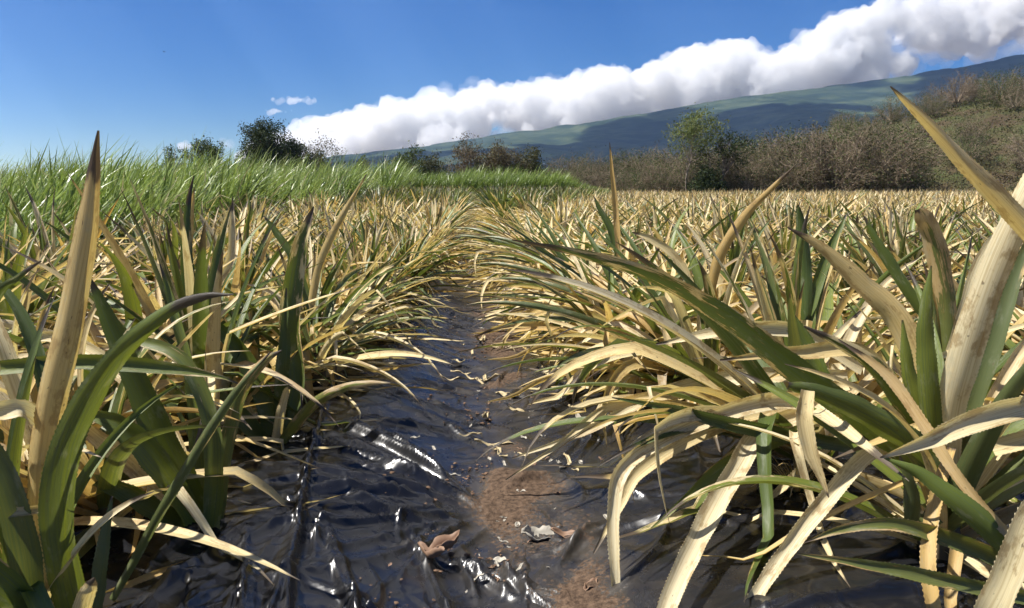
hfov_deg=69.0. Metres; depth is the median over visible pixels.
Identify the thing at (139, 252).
pineapple plant
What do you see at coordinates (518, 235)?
pineapple plant
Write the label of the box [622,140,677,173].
bare shrub
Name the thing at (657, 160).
shrub
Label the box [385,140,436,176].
leafy tree
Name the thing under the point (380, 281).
pineapple plant
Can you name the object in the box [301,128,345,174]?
leafy tree
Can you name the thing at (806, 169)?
shrub
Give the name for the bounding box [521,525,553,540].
dry leaf
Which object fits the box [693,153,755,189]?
shrub
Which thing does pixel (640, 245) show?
pineapple plant
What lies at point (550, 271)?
pineapple plant
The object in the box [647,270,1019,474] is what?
pineapple plant
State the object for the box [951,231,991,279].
pineapple plant
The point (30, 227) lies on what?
pineapple plant
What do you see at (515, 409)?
dry leaf
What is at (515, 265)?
pineapple plant
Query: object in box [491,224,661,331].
pineapple plant
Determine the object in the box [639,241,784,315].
pineapple plant
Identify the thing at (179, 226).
pineapple plant
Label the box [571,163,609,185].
shrub
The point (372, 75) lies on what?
sky
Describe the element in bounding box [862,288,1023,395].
pineapple plant
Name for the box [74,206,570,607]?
plastic mulch sheet
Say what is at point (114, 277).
pineapple plant
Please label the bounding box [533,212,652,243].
pineapple plant
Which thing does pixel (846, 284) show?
pineapple plant
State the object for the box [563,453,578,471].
dry leaf
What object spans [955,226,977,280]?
pineapple plant
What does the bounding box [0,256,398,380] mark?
pineapple plant
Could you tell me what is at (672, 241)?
pineapple plant
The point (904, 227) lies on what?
pineapple plant
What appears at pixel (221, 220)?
pineapple plant
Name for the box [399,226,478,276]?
pineapple plant
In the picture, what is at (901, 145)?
shrub
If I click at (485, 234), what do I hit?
pineapple plant
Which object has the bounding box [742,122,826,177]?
shrub
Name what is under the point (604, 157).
shrub
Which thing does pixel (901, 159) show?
shrub
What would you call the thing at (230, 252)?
pineapple plant
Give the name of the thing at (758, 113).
mountain
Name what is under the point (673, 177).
shrub
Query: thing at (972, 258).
pineapple plant
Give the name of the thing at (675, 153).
shrub
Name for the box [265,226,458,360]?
pineapple plant
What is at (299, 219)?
pineapple plant
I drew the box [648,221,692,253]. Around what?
pineapple plant
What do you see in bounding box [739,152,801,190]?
shrub
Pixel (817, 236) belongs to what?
pineapple plant
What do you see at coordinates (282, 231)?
pineapple plant
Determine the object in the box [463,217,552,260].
pineapple plant
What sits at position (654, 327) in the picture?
pineapple plant
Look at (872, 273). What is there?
pineapple plant
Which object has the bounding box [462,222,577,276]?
pineapple plant
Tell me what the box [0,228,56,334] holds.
pineapple plant
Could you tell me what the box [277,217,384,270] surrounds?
pineapple plant
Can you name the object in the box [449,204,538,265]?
pineapple plant
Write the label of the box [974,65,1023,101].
shrub
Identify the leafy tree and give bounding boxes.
[155,143,183,171]
[278,134,320,173]
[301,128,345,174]
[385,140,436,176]
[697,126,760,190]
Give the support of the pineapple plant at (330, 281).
on the plastic mulch sheet at (371, 526)
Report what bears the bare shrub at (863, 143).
on the ground
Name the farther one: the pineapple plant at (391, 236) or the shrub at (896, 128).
the shrub at (896, 128)
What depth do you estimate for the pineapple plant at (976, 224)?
8.32 m
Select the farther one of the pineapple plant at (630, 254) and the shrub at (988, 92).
the shrub at (988, 92)
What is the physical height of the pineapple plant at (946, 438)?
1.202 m
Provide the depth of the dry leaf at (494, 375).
4.18 m
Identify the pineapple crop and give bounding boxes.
[176,185,1013,256]
[322,178,616,217]
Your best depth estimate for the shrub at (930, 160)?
63.32 m
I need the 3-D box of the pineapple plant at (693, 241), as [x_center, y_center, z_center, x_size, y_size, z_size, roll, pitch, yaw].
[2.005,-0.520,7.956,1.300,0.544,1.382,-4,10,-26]
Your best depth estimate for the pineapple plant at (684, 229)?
8.50 m
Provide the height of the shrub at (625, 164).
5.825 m
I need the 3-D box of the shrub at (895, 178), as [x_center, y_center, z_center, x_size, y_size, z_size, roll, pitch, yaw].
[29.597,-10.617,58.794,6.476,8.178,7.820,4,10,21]
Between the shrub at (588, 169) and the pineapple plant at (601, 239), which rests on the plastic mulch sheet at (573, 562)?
the pineapple plant at (601, 239)
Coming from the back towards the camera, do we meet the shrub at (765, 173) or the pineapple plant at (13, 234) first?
the shrub at (765, 173)
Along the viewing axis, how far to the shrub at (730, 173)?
57.95 m
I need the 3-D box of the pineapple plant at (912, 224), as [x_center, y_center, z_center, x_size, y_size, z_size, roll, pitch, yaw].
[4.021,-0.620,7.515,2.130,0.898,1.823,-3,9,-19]
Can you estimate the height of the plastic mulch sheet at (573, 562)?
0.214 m
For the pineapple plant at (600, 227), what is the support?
on the plastic mulch sheet at (573, 562)
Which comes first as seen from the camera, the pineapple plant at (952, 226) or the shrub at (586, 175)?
the pineapple plant at (952, 226)
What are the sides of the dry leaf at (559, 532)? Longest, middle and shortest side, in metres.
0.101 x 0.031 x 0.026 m
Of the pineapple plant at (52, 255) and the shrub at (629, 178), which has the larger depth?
the shrub at (629, 178)
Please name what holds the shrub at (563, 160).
on the ground
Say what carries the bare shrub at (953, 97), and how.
on the hill
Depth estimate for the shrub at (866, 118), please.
85.51 m
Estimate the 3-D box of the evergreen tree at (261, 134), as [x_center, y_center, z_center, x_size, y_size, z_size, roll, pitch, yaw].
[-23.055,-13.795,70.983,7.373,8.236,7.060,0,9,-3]
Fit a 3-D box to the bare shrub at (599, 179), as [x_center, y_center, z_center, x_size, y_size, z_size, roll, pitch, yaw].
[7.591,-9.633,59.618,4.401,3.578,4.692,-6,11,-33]
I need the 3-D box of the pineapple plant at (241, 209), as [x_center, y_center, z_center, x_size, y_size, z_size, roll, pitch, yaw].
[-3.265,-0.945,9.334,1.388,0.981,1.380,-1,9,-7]
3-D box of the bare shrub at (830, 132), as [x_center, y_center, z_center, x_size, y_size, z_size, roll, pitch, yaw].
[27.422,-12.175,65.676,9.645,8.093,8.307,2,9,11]
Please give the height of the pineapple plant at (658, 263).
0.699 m
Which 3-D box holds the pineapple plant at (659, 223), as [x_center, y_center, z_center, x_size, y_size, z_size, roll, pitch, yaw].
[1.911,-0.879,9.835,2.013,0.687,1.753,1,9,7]
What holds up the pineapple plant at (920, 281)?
on the plastic mulch sheet at (573, 562)
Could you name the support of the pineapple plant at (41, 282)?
on the plastic mulch sheet at (371, 526)
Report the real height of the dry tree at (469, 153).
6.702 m
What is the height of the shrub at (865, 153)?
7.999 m
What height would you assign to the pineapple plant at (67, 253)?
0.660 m
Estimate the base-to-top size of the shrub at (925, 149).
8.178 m
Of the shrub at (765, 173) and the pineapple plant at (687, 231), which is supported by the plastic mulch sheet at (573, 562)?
the pineapple plant at (687, 231)
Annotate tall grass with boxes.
[0,130,610,251]
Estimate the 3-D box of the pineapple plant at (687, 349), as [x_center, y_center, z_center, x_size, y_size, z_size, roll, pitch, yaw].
[0.779,-0.049,3.223,1.404,1.089,1.367,0,9,-3]
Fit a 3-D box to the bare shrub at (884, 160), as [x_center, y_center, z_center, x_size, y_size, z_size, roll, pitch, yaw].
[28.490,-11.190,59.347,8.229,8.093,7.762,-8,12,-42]
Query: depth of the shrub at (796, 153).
61.02 m
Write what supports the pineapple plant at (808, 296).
on the plastic mulch sheet at (573, 562)
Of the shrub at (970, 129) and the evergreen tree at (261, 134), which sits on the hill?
the shrub at (970, 129)
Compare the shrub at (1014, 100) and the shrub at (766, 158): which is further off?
the shrub at (1014, 100)
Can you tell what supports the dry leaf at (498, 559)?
on the plastic mulch sheet at (371, 526)
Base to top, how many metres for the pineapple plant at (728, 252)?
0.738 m
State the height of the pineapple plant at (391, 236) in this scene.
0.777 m
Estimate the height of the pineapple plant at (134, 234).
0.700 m
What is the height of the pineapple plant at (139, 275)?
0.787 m
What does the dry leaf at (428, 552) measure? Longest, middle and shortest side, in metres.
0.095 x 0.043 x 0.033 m
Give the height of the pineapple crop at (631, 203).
1.087 m
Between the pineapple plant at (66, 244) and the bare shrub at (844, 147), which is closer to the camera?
the pineapple plant at (66, 244)
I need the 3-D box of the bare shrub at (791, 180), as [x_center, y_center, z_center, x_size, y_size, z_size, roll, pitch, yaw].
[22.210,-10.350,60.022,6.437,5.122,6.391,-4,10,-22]
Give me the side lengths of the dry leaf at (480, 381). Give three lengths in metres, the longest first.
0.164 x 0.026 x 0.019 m
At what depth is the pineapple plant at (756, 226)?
8.93 m
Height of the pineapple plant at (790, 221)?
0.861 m
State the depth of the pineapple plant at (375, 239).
6.05 m
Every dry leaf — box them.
[418,541,444,557]
[429,529,459,549]
[439,374,467,380]
[450,370,470,374]
[459,432,481,436]
[465,373,483,383]
[474,439,513,445]
[476,373,500,380]
[482,411,488,417]
[492,444,507,456]
[493,556,506,562]
[496,391,519,396]
[506,403,524,411]
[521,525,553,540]
[551,527,574,537]
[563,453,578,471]
[583,578,596,590]
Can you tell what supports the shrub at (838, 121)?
on the hill
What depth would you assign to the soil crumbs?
2.70 m
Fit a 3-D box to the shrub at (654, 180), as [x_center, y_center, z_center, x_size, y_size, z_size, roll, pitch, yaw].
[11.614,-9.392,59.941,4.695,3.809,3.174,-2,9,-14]
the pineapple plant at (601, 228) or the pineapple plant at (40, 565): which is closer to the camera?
the pineapple plant at (40, 565)
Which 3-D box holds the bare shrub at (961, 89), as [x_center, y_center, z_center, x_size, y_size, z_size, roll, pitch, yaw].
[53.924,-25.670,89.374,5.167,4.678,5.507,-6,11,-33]
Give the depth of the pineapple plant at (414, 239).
8.34 m
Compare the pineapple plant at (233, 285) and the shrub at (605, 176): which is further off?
the shrub at (605, 176)
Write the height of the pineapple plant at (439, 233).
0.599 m
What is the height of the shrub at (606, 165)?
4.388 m
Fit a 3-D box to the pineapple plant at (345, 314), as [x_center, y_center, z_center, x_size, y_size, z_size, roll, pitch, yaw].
[-0.976,-0.078,3.525,1.358,1.061,1.363,-4,10,-22]
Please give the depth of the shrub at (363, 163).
67.69 m
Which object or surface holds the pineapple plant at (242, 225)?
on the plastic mulch sheet at (371, 526)
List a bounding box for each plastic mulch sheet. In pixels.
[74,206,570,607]
[472,208,1023,607]
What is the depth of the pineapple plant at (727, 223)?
7.43 m
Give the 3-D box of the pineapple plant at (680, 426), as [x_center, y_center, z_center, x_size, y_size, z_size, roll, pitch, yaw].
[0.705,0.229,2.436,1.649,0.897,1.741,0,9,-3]
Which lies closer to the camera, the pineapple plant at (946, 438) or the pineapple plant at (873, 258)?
the pineapple plant at (946, 438)
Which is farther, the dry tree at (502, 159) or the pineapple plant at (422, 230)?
the dry tree at (502, 159)
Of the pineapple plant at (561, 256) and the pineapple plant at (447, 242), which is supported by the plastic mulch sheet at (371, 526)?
the pineapple plant at (447, 242)
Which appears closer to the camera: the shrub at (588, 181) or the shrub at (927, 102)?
the shrub at (588, 181)
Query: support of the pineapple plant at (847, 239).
on the plastic mulch sheet at (573, 562)
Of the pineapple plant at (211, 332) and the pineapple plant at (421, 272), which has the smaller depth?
the pineapple plant at (211, 332)
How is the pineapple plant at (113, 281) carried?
on the plastic mulch sheet at (371, 526)
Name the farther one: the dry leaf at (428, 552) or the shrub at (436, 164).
the shrub at (436, 164)
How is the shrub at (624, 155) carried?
on the ground
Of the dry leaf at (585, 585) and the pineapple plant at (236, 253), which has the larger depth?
the pineapple plant at (236, 253)
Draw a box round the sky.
[0,0,1023,178]
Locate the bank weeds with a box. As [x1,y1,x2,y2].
[866,92,1023,191]
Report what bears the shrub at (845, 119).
on the hill
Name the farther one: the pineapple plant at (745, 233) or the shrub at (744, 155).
the shrub at (744, 155)
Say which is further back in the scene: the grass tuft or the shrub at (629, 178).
the shrub at (629, 178)
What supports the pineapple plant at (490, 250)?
on the plastic mulch sheet at (573, 562)
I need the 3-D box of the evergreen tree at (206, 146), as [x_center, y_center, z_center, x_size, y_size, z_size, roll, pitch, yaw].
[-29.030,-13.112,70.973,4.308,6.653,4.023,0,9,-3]
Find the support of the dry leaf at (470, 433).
on the plastic mulch sheet at (371, 526)
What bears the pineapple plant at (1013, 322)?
on the plastic mulch sheet at (573, 562)
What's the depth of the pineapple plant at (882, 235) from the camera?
6.95 m
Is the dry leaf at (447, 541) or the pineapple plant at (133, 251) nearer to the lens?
the dry leaf at (447, 541)
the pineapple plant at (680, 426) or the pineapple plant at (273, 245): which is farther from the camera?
the pineapple plant at (273, 245)
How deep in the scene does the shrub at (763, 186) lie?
58.80 m
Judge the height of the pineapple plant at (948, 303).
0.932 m
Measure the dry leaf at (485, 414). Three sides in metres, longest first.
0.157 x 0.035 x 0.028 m
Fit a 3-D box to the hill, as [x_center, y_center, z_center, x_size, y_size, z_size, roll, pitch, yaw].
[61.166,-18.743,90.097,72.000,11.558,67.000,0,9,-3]
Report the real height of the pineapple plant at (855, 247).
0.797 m
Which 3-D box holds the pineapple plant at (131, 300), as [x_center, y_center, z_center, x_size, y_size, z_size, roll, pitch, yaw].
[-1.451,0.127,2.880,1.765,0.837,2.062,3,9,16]
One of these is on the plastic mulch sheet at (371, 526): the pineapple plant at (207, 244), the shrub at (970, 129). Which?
the pineapple plant at (207, 244)
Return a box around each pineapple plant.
[0,130,270,607]
[0,187,163,283]
[0,188,358,401]
[0,208,76,258]
[0,212,140,357]
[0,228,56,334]
[0,241,381,458]
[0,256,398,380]
[0,264,342,592]
[0,267,306,545]
[1,174,389,445]
[3,215,101,256]
[3,312,319,579]
[8,311,143,357]
[10,240,152,282]
[12,230,111,302]
[12,260,154,310]
[13,208,161,293]
[13,240,162,329]
[18,258,353,429]
[25,252,148,309]
[30,272,89,344]
[33,253,147,331]
[38,219,398,354]
[42,220,173,310]
[42,240,154,295]
[49,229,362,356]
[56,227,131,260]
[57,233,117,275]
[67,286,387,560]
[73,217,226,290]
[87,255,222,318]
[98,220,165,255]
[98,220,175,243]
[100,216,136,248]
[101,218,254,283]
[101,222,195,266]
[108,208,257,249]
[113,205,206,242]
[115,228,272,265]
[115,231,392,289]
[118,284,429,435]
[128,214,308,265]
[128,215,258,267]
[135,205,344,310]
[137,198,292,252]
[149,200,263,250]
[154,231,279,260]
[155,206,277,249]
[167,233,414,331]
[179,174,452,419]
[197,196,305,238]
[198,191,301,229]
[198,203,296,240]
[209,236,413,297]
[223,230,419,337]
[224,254,453,385]
[235,209,316,246]
[244,222,313,252]
[249,221,309,246]
[252,230,397,299]
[253,240,412,326]
[264,202,327,236]
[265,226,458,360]
[267,208,327,243]
[267,224,452,304]
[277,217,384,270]
[283,203,390,253]
[298,204,397,245]
[308,238,457,320]
[310,211,434,296]
[314,207,389,241]
[315,219,476,297]
[321,280,455,361]
[323,235,473,322]
[339,239,448,284]
[339,276,449,343]
[357,209,474,276]
[358,221,463,280]
[361,235,484,302]
[370,217,447,268]
[371,223,483,280]
[385,216,473,274]
[397,217,472,269]
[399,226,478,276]
[401,219,468,260]
[406,213,471,264]
[420,218,494,263]
[440,225,613,338]
[442,208,558,289]
[442,217,569,285]
[448,214,528,260]
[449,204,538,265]
[450,214,563,272]
[452,257,695,439]
[455,216,552,284]
[457,235,629,351]
[458,220,572,290]
[461,212,589,271]
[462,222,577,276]
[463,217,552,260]
[467,216,530,268]
[468,215,599,299]
[475,142,732,393]
[476,246,696,388]
[477,206,574,263]
[478,242,1023,607]
[480,211,652,322]
[483,205,612,300]
[485,232,603,308]
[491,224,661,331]
[492,213,708,357]
[501,218,649,306]
[512,86,1023,607]
[524,226,833,446]
[533,164,861,455]
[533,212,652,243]
[534,223,891,369]
[537,217,758,373]
[546,221,636,243]
[551,204,792,281]
[555,214,636,237]
[557,208,664,254]
[557,216,714,276]
[559,222,652,267]
[560,227,647,246]
[566,230,657,272]
[577,212,680,273]
[587,229,689,249]
[596,216,651,250]
[597,224,710,279]
[597,243,708,283]
[616,249,752,289]
[619,245,993,399]
[620,230,697,295]
[625,204,695,237]
[627,212,711,248]
[628,219,747,270]
[630,212,711,232]
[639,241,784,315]
[645,214,752,248]
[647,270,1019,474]
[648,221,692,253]
[651,219,795,283]
[653,193,788,258]
[654,210,762,240]
[657,204,924,390]
[662,229,700,250]
[667,218,846,309]
[669,208,762,242]
[670,205,794,248]
[675,214,792,268]
[678,220,794,240]
[681,271,914,356]
[684,199,878,280]
[686,216,783,277]
[690,263,871,320]
[692,214,815,259]
[693,259,890,391]
[694,207,1023,514]
[708,228,856,289]
[711,219,823,247]
[734,212,918,303]
[744,218,864,289]
[746,230,886,284]
[746,237,878,291]
[752,247,928,326]
[755,211,957,278]
[756,198,836,242]
[761,234,896,300]
[776,214,952,293]
[781,201,864,238]
[782,238,970,326]
[789,220,861,250]
[812,200,990,292]
[812,212,918,247]
[812,235,969,340]
[815,201,997,300]
[822,197,966,239]
[822,209,964,262]
[829,200,983,243]
[833,268,1023,362]
[836,283,1023,350]
[837,212,966,253]
[862,224,1023,350]
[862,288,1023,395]
[871,228,1021,289]
[872,202,966,241]
[876,208,988,251]
[882,208,987,249]
[887,265,1023,330]
[901,206,1023,305]
[918,213,991,263]
[918,228,1023,290]
[939,199,991,241]
[944,207,997,246]
[946,187,1014,235]
[951,212,995,247]
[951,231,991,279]
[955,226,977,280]
[1009,320,1023,331]
[1011,308,1023,394]
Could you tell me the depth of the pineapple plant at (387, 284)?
5.56 m
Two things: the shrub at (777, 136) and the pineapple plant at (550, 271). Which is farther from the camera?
the shrub at (777, 136)
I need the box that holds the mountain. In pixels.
[227,54,1023,174]
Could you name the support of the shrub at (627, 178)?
on the ground
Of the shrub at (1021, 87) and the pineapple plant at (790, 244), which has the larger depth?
the shrub at (1021, 87)
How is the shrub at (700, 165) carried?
on the ground
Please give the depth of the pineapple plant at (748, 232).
7.19 m
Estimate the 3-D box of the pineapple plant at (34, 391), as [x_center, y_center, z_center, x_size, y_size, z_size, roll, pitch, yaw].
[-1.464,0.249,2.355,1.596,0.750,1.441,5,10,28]
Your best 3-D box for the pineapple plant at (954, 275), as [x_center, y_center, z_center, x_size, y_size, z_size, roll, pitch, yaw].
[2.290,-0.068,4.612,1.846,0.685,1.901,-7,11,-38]
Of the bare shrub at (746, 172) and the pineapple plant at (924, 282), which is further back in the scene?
the bare shrub at (746, 172)
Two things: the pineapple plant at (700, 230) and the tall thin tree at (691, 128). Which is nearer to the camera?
the pineapple plant at (700, 230)
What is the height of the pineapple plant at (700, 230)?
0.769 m
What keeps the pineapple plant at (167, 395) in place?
on the plastic mulch sheet at (371, 526)
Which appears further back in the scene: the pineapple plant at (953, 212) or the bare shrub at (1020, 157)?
the bare shrub at (1020, 157)
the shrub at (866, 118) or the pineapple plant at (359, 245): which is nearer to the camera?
the pineapple plant at (359, 245)
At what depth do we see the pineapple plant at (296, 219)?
9.71 m
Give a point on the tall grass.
(167, 188)
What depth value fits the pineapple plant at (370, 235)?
9.63 m
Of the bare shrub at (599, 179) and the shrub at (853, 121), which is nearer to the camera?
the bare shrub at (599, 179)
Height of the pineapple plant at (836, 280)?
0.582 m
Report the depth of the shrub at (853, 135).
61.45 m
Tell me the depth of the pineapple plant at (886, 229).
7.73 m
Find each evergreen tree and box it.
[178,133,232,173]
[234,116,306,171]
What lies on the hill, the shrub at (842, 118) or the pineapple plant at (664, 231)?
the shrub at (842, 118)
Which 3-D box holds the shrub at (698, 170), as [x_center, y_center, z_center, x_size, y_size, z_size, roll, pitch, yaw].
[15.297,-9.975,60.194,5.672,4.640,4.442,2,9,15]
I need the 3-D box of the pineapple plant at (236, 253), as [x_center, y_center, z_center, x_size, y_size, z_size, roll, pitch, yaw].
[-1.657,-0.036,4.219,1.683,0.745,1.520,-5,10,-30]
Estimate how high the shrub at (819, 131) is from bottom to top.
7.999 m
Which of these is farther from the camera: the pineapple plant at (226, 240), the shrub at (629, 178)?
the shrub at (629, 178)
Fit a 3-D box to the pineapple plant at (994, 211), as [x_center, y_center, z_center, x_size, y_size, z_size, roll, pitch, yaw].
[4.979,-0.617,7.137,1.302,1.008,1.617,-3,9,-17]
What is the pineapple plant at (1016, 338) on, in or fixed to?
on the plastic mulch sheet at (573, 562)
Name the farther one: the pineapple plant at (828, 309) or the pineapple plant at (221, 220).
the pineapple plant at (221, 220)
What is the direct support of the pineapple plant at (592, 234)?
on the plastic mulch sheet at (573, 562)
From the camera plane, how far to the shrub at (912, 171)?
58.26 m
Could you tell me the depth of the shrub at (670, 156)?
64.53 m
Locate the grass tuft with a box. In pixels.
[751,454,834,496]
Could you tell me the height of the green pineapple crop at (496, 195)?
1.261 m
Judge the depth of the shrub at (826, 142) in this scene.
59.31 m
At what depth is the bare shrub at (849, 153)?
59.60 m
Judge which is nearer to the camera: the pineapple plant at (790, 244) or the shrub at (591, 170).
the pineapple plant at (790, 244)
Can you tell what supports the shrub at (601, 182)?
on the ground
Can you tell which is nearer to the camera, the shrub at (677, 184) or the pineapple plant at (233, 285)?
the pineapple plant at (233, 285)
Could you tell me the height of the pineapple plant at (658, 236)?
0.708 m
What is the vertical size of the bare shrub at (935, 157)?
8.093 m
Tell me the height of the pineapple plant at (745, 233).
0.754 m
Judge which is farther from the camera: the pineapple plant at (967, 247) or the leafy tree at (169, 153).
the leafy tree at (169, 153)
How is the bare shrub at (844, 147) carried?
on the ground
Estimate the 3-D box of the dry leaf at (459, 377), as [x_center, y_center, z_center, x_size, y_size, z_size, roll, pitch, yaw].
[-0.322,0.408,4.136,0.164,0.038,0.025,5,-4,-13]
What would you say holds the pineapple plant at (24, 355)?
on the plastic mulch sheet at (371, 526)
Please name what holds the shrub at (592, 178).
on the ground
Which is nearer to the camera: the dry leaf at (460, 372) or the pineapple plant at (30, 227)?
the dry leaf at (460, 372)
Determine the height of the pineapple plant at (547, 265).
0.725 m
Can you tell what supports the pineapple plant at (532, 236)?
on the plastic mulch sheet at (573, 562)
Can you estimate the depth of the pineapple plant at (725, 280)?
4.34 m
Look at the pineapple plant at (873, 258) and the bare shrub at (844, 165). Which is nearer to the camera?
the pineapple plant at (873, 258)
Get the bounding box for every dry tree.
[445,131,494,174]
[472,136,531,176]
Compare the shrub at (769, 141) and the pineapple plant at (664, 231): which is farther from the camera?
the shrub at (769, 141)
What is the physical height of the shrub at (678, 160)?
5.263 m
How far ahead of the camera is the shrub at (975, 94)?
88.63 m
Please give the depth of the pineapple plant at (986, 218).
8.13 m
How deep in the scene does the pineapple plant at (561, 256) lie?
5.87 m
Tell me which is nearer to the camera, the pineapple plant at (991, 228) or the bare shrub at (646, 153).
the pineapple plant at (991, 228)
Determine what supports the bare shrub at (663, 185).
on the ground
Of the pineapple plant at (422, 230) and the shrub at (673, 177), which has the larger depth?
the shrub at (673, 177)
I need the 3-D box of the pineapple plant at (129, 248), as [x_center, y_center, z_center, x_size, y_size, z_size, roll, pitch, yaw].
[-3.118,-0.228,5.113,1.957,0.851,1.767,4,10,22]
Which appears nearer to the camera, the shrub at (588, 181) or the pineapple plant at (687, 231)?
the pineapple plant at (687, 231)
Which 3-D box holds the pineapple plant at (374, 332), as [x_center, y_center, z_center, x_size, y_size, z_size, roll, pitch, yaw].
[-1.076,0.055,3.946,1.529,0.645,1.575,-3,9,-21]
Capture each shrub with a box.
[349,152,375,175]
[416,148,451,178]
[441,156,457,176]
[513,145,545,175]
[542,147,594,176]
[542,157,578,171]
[551,151,605,174]
[559,166,596,186]
[567,161,608,181]
[570,153,608,186]
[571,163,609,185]
[574,163,606,187]
[576,145,626,169]
[577,171,605,187]
[585,158,630,186]
[585,170,618,189]
[586,163,632,191]
[589,147,620,169]
[591,168,616,185]
[598,165,647,192]
[600,146,665,173]
[603,149,647,181]
[605,154,654,180]
[610,168,646,190]
[613,152,677,183]
[614,148,658,177]
[614,153,676,192]
[618,144,667,162]
[618,172,647,192]
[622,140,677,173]
[633,145,684,175]
[634,148,676,176]
[636,144,697,167]
[636,166,681,191]
[637,163,675,190]
[638,159,676,181]
[648,157,690,191]
[651,143,707,163]
[654,159,703,194]
[657,154,716,192]
[658,149,703,174]
[672,163,709,189]
[677,151,730,182]
[678,156,720,188]
[684,163,730,192]
[693,152,746,190]
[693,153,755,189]
[702,133,772,163]
[703,140,758,182]
[710,134,781,186]
[713,148,776,191]
[720,153,772,191]
[727,154,793,191]
[728,131,804,175]
[730,159,768,186]
[732,138,785,174]
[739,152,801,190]
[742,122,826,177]
[742,124,782,158]
[743,146,787,181]
[746,127,789,159]
[749,130,842,191]
[749,153,812,191]
[750,138,802,167]
[753,144,815,190]
[755,126,823,150]
[760,124,846,188]
[764,117,861,191]
[766,123,866,191]
[773,143,838,189]
[785,121,851,153]
[785,122,858,156]
[790,121,875,187]
[791,135,868,191]
[793,117,888,192]
[796,124,897,191]
[797,122,892,186]
[815,120,896,190]
[818,122,903,189]
[822,110,869,136]
[824,109,869,132]
[824,120,919,161]
[828,110,861,132]
[828,117,859,141]
[831,120,877,168]
[835,115,929,191]
[835,116,947,191]
[843,118,937,190]
[843,123,930,189]
[844,116,931,192]
[844,119,920,189]
[849,119,947,191]
[857,113,886,133]
[868,123,945,190]
[869,93,913,123]
[873,130,943,179]
[882,116,920,139]
[886,124,955,190]
[899,115,927,137]
[906,91,944,120]
[915,94,950,117]
[916,79,963,110]
[916,169,933,186]
[933,67,982,107]
[934,73,978,105]
[937,119,1001,163]
[953,110,989,144]
[956,67,995,103]
[973,70,1023,105]
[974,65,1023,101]
[994,85,1023,109]
[994,124,1023,170]
[1014,76,1023,98]
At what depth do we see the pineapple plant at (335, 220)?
8.30 m
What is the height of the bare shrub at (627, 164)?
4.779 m
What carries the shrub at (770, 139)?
on the ground
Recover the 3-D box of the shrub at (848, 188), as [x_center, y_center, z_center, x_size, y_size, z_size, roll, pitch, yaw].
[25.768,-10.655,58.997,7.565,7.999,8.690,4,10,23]
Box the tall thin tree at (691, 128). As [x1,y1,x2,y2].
[661,102,730,190]
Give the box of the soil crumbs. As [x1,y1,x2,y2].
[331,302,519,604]
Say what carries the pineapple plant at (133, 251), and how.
on the plastic mulch sheet at (371, 526)
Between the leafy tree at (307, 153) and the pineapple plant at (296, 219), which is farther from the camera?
the leafy tree at (307, 153)
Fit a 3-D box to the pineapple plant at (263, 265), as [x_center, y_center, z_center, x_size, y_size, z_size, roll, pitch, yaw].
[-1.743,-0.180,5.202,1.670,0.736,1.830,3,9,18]
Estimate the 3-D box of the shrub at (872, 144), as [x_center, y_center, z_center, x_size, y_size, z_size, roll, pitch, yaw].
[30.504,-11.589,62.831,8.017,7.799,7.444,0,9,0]
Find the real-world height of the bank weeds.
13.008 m
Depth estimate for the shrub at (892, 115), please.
88.44 m
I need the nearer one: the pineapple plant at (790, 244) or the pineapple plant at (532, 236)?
the pineapple plant at (790, 244)
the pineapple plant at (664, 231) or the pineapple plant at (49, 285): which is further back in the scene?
the pineapple plant at (664, 231)
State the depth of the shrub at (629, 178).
58.45 m
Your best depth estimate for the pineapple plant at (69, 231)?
6.83 m
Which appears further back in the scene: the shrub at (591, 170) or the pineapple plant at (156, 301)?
the shrub at (591, 170)
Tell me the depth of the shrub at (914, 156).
60.84 m
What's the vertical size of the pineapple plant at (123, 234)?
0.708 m
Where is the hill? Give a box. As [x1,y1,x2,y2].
[868,100,1023,190]
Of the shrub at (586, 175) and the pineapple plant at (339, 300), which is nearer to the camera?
the pineapple plant at (339, 300)
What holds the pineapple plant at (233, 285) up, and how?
on the plastic mulch sheet at (371, 526)
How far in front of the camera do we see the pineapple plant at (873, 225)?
7.25 m
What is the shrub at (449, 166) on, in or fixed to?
on the ground
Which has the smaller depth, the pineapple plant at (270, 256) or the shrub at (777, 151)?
the pineapple plant at (270, 256)
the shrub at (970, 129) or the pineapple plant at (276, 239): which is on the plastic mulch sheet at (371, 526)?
the pineapple plant at (276, 239)
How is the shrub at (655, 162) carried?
on the ground
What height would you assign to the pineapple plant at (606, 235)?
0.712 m
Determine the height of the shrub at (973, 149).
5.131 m
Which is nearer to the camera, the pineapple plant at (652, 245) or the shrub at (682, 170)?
the pineapple plant at (652, 245)
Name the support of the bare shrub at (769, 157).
on the ground
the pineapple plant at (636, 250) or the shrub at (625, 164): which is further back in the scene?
the shrub at (625, 164)
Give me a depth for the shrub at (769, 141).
65.01 m
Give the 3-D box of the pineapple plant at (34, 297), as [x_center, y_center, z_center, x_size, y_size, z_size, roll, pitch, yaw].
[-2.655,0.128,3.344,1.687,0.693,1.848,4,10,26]
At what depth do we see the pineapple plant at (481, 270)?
8.02 m
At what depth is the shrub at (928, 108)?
83.35 m
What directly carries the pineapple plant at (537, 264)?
on the plastic mulch sheet at (573, 562)
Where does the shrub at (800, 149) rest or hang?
on the ground
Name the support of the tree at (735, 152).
on the ground
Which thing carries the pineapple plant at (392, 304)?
on the plastic mulch sheet at (371, 526)
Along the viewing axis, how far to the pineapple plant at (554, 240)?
6.61 m

